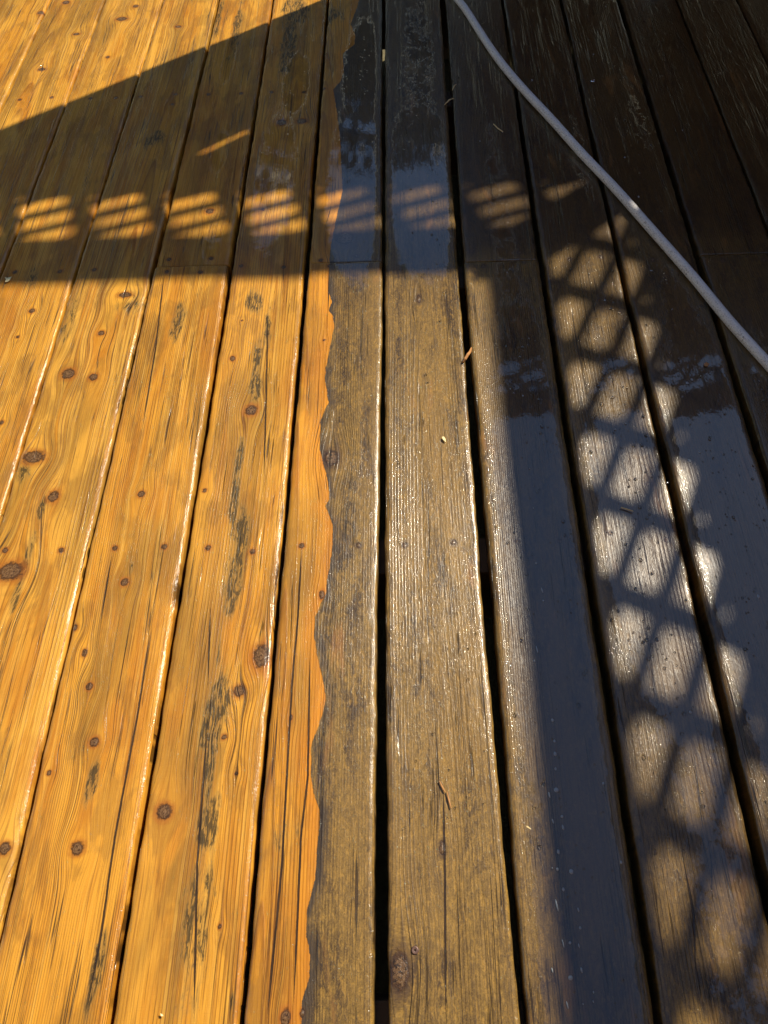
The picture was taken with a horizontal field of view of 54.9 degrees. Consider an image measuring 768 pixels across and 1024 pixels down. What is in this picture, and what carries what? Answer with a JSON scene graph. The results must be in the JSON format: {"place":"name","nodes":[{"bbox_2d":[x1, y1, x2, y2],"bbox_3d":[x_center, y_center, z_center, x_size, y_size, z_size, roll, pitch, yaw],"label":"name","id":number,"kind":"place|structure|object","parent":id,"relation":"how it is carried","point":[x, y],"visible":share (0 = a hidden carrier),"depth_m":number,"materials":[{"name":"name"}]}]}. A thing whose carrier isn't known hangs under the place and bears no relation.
{"place":"outdoors","nodes":[
{"label":"outdoors","id":0,"kind":"place"},
{"bbox_2d":[251,50,765,992],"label":"ground","id":1,"kind":"structure","parent":0,"point":[381,908],"depth_m":1.39,"materials":[{"name":"soil"}]},
{"bbox_2d":[0,0,767,1023],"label":"deck","id":2,"kind":"structure","parent":1,"relation":"on","point":[192,610],"depth_m":1.15,"materials":[{"name":"brown wood"}]},
{"bbox_2d":[462,347,471,362],"bbox_3d":[0.148,-0.277,1.298,0.006,0.008,0.039,23,63,15],"label":"leaf stalk","id":3,"kind":"object","parent":2,"relation":"on","point":[466,356],"visible":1,"depth_m":1.29,"materials":[{"name":"orange plant"}]},
{"bbox_2d":[400,6,759,1007],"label":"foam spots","id":4,"kind":"object","parent":2,"relation":"on","point":[552,720],"visible":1,"depth_m":0.91,"materials":[{"name":"white liquid"}]},
{"bbox_2d":[393,0,767,854],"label":"water drops","id":5,"kind":"object","parent":2,"relation":"on","point":[585,672],"visible":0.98,"depth_m":1.22,"materials":[{"name":"white"}]},
{"bbox_2d":[454,0,767,371],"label":"garden hose","id":6,"kind":"object","parent":2,"relation":"on","point":[740,333],"visible":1,"depth_m":1.48,"materials":[{"name":"rubber"}]}
]}

